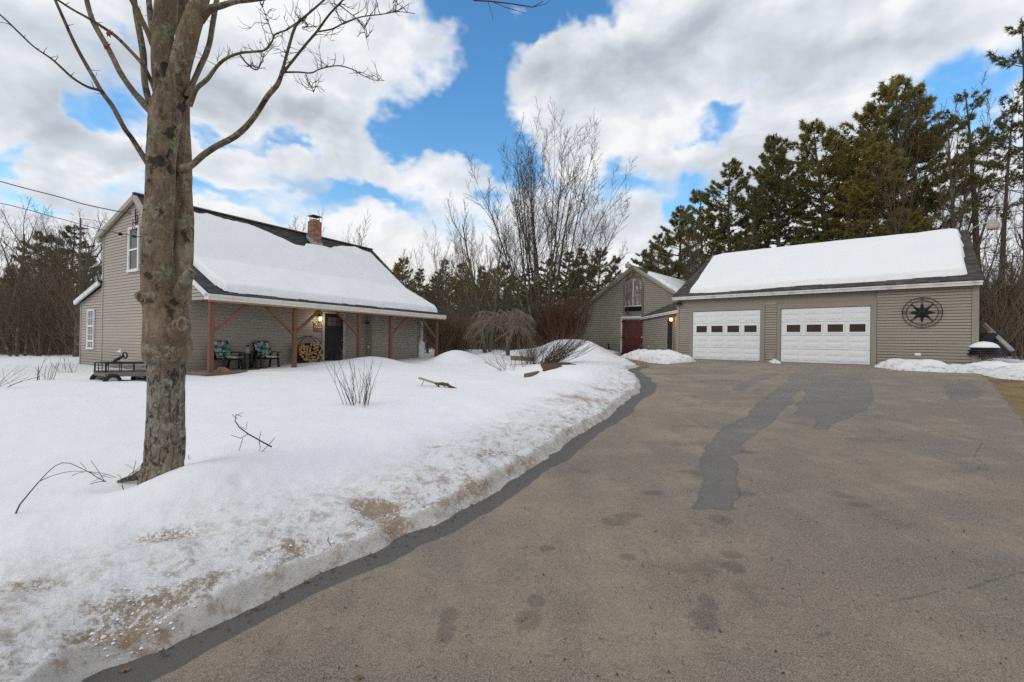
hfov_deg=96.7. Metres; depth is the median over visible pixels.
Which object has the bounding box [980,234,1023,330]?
bare tree
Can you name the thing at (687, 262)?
bare tree
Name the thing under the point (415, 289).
bare tree
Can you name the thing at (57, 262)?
bare tree
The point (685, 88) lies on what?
sky
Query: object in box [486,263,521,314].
pine tree
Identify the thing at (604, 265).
pine tree
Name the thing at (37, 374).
bare shrub
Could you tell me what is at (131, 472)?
fallen branch
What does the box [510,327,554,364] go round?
upright shrub
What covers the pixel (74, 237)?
pine tree
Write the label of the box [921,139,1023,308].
bare tree
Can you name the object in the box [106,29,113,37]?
dead leaf
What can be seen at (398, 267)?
pine tree
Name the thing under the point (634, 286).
hayloft door
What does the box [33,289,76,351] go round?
pine tree
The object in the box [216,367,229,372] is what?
brown stone
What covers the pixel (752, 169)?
pine tree
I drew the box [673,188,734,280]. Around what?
pine tree
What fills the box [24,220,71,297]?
bare tree
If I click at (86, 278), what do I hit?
pale trunk tree
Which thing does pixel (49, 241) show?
bare tree
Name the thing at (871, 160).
pine tree
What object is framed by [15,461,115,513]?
fallen branch
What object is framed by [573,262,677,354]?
barn
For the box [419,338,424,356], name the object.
propane tank
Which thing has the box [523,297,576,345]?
wood edge shrub
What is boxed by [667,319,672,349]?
side door
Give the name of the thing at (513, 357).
landscape timber
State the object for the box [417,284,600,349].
brush
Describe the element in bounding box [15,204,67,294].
bare tree
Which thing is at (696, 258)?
tree
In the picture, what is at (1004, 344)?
leaning pipe
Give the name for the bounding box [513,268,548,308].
pine tree
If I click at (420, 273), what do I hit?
pine tree
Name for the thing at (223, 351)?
patio chair
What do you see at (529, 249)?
fan shaped tree
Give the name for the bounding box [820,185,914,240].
bare tree
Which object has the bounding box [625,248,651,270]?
pine tree
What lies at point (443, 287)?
bare tree
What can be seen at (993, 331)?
leaning pipe
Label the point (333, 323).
front door
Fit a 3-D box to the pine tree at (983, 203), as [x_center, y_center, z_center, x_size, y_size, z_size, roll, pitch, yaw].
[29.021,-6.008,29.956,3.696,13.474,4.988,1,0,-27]
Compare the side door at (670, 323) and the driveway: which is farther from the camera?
the side door at (670, 323)
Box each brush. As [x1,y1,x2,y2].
[0,246,101,355]
[3,249,1021,319]
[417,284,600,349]
[979,251,1023,359]
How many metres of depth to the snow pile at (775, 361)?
17.13 m
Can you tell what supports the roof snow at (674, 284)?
on the barn
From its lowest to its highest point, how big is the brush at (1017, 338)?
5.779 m
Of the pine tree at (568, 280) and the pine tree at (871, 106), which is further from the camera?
the pine tree at (568, 280)
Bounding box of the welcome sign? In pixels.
[314,321,321,330]
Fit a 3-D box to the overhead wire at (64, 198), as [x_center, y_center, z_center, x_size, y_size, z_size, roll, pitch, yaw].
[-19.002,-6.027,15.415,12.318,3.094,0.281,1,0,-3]
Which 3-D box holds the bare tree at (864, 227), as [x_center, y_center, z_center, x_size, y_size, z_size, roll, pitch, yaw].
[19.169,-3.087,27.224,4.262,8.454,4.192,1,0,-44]
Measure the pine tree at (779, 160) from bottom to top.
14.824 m
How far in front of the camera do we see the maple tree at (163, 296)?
3.82 m
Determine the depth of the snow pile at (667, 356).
18.92 m
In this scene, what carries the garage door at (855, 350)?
in the garage
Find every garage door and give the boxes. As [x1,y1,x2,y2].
[692,310,759,360]
[781,306,870,364]
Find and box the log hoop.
[297,336,322,362]
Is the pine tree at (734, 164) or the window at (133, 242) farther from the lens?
the pine tree at (734, 164)
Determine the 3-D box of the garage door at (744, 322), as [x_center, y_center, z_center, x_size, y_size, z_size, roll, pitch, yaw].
[9.185,-0.227,19.633,2.730,2.132,0.040,1,0,41]
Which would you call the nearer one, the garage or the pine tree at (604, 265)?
the garage
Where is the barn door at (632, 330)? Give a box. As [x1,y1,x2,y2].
[621,320,643,354]
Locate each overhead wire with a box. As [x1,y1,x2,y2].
[0,181,130,213]
[0,203,138,236]
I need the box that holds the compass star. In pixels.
[902,297,942,327]
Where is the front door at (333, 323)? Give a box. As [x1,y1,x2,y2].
[324,313,342,360]
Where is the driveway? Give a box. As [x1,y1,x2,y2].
[81,359,1023,681]
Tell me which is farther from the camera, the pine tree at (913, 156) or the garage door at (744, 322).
the pine tree at (913, 156)
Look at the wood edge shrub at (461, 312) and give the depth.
24.96 m
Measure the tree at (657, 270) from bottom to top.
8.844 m
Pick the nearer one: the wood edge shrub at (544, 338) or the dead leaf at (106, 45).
the dead leaf at (106, 45)
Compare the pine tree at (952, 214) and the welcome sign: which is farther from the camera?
the pine tree at (952, 214)
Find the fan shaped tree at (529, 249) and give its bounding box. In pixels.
[464,96,636,346]
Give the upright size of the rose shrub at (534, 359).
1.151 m
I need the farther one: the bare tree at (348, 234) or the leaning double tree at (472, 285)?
the bare tree at (348, 234)
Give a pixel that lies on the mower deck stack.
(992, 351)
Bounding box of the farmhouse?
[73,192,445,375]
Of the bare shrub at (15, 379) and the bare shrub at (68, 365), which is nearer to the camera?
the bare shrub at (15, 379)
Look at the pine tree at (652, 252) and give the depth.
41.08 m
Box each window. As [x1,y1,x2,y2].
[85,309,94,348]
[126,225,139,272]
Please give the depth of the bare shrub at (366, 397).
7.32 m
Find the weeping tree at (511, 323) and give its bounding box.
[463,308,539,355]
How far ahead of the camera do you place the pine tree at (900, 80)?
29.45 m
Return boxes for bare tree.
[0,194,58,353]
[0,211,30,326]
[0,227,71,312]
[0,260,51,356]
[7,280,69,355]
[10,210,87,350]
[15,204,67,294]
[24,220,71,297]
[27,219,100,351]
[37,227,101,306]
[67,209,105,294]
[289,209,370,246]
[342,224,357,242]
[399,242,459,348]
[401,273,441,352]
[424,221,461,322]
[444,209,476,327]
[464,207,518,349]
[493,277,541,348]
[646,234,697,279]
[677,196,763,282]
[678,235,700,281]
[800,215,869,239]
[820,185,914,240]
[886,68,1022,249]
[916,81,1004,253]
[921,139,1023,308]
[972,222,1023,354]
[978,206,1023,300]
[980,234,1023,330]
[1014,176,1023,310]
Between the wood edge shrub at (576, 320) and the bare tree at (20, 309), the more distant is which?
the wood edge shrub at (576, 320)
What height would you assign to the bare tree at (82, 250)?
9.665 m
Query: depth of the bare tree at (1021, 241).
17.77 m
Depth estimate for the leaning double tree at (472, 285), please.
24.74 m
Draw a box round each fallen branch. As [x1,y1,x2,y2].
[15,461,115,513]
[117,462,141,489]
[232,413,274,450]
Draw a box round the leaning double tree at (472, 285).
[442,193,513,352]
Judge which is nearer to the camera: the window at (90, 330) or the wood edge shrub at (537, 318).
the window at (90, 330)
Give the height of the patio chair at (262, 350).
0.924 m
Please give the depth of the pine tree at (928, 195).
33.64 m
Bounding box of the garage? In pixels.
[672,219,999,364]
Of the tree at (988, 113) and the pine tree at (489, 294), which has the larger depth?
the pine tree at (489, 294)
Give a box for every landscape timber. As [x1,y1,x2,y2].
[511,356,532,360]
[524,371,539,377]
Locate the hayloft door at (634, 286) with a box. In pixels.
[625,278,641,306]
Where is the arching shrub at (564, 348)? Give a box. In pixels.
[538,311,611,363]
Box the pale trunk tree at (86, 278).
[36,210,109,356]
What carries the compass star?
attached to the garage
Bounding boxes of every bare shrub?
[0,367,43,386]
[35,355,61,379]
[53,356,78,372]
[330,345,381,405]
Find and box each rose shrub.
[485,340,539,370]
[517,338,563,364]
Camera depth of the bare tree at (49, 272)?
27.01 m
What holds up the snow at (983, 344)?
on the mower deck stack
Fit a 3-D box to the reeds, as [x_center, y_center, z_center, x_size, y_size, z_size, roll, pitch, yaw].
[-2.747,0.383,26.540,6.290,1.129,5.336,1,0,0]
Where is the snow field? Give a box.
[0,339,640,681]
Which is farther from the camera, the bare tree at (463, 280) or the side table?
the bare tree at (463, 280)
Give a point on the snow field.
(64, 536)
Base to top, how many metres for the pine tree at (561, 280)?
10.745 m
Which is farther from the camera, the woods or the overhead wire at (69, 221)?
the woods
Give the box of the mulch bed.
[540,362,575,370]
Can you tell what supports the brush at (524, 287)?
on the ground
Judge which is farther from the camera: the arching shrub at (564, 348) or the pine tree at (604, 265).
the pine tree at (604, 265)
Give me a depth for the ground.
10.09 m
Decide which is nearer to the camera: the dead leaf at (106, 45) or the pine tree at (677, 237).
the dead leaf at (106, 45)
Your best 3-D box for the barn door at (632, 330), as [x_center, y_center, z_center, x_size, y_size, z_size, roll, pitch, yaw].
[7.226,-0.207,27.346,1.460,2.120,0.124,1,0,41]
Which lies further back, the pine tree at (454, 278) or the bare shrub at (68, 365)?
the pine tree at (454, 278)
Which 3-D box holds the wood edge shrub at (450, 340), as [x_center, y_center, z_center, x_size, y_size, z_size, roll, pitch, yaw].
[-3.526,-0.522,23.106,2.932,3.016,2.826,1,0,29]
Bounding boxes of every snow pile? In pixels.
[621,349,695,363]
[769,359,780,363]
[873,353,1023,380]
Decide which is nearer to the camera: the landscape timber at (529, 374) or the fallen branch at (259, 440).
the fallen branch at (259, 440)
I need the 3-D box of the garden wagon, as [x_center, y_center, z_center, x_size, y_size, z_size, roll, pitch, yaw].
[-9.066,0.665,10.703,1.365,0.844,0.989,1,0,33]
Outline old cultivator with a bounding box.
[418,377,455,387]
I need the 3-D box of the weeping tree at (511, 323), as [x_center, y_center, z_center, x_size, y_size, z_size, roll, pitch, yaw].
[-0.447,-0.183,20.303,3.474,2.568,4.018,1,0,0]
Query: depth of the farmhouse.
16.52 m
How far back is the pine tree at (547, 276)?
52.41 m
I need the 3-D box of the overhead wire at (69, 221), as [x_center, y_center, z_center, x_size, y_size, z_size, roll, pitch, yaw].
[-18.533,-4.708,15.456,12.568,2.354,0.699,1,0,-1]
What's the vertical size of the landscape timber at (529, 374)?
0.197 m
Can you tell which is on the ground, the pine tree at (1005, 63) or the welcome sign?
the pine tree at (1005, 63)
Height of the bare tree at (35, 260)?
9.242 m
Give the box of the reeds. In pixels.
[425,341,511,354]
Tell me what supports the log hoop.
on the farmhouse
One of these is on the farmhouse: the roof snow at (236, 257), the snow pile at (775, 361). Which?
the roof snow at (236, 257)
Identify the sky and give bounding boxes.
[0,0,1023,309]
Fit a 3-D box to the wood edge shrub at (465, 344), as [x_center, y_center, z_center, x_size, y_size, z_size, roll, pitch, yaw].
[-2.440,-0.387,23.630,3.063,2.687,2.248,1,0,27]
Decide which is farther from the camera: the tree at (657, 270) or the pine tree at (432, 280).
the pine tree at (432, 280)
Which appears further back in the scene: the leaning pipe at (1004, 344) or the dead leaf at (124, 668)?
the leaning pipe at (1004, 344)
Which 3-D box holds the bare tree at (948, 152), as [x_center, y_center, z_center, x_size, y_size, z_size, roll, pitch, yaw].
[25.537,-7.492,26.444,5.235,16.931,3.829,1,0,-34]
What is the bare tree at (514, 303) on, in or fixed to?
on the ground
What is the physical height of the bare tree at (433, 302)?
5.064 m
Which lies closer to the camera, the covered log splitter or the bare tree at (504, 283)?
the covered log splitter
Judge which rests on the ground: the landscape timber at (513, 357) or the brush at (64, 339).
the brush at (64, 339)
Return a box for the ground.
[618,355,1023,419]
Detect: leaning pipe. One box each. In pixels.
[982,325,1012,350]
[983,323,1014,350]
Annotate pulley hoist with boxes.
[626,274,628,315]
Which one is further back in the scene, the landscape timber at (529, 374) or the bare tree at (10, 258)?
the bare tree at (10, 258)
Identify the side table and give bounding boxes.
[238,354,256,368]
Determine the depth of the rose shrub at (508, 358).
13.56 m
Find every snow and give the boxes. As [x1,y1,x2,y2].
[193,212,437,311]
[647,271,684,291]
[689,228,966,292]
[969,341,999,347]
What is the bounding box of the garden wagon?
[89,352,147,381]
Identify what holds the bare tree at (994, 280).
on the ground
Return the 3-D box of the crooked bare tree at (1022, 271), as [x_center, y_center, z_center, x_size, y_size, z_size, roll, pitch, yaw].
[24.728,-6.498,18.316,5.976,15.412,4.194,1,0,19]
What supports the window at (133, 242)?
in the farmhouse
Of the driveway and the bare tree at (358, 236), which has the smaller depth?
the driveway
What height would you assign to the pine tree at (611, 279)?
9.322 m
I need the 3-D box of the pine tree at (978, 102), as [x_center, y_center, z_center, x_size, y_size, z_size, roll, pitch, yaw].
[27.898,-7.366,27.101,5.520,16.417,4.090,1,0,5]
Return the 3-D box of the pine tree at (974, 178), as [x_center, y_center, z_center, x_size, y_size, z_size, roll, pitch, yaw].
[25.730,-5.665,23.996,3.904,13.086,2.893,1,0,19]
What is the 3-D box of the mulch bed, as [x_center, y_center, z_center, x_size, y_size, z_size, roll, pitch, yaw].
[1.472,0.824,14.827,1.368,0.309,5.032,1,0,0]
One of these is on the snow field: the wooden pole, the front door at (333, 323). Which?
the wooden pole
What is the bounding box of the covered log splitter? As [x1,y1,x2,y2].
[979,330,1010,352]
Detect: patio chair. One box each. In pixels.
[214,341,245,368]
[251,341,280,368]
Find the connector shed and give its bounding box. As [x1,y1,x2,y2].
[640,302,678,350]
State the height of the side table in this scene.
0.490 m
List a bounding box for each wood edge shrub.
[420,304,470,354]
[429,297,486,349]
[444,311,487,352]
[510,299,560,347]
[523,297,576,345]
[532,290,592,341]
[547,286,599,339]
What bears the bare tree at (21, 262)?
on the ground
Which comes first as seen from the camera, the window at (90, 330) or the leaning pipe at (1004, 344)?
the leaning pipe at (1004, 344)
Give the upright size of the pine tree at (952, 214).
12.691 m
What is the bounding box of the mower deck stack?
[967,348,1001,355]
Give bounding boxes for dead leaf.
[103,42,110,49]
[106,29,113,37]
[119,667,129,672]
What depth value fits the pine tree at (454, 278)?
53.56 m
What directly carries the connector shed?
on the ground
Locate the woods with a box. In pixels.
[2,235,1009,317]
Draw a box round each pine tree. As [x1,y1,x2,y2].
[0,230,78,306]
[7,225,101,292]
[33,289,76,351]
[392,256,414,290]
[407,268,429,301]
[422,271,458,307]
[444,263,478,314]
[467,272,498,315]
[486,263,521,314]
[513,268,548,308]
[516,259,574,308]
[552,251,588,308]
[563,248,602,300]
[572,247,612,304]
[602,255,622,287]
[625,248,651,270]
[635,232,684,272]
[642,204,700,277]
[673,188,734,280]
[681,157,775,264]
[731,137,810,247]
[732,132,828,249]
[751,118,897,248]
[792,83,942,240]
[813,73,999,241]
[823,139,947,240]
[842,77,940,232]
[843,102,925,220]
[872,123,977,235]
[907,167,957,222]
[922,151,1004,232]
[927,88,1022,295]
[943,104,1022,316]
[957,16,1023,299]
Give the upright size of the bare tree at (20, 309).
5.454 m
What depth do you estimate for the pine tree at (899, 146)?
30.14 m
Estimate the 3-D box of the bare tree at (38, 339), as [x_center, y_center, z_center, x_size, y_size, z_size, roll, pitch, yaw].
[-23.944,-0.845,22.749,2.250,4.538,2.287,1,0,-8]
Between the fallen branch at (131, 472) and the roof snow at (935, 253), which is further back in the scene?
the roof snow at (935, 253)
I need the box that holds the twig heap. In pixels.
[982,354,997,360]
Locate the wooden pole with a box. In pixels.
[78,218,88,295]
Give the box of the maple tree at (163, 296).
[0,0,414,484]
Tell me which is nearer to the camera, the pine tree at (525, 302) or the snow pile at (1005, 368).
the snow pile at (1005, 368)
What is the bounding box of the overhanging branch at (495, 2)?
[473,0,549,17]
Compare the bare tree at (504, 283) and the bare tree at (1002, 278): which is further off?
the bare tree at (504, 283)

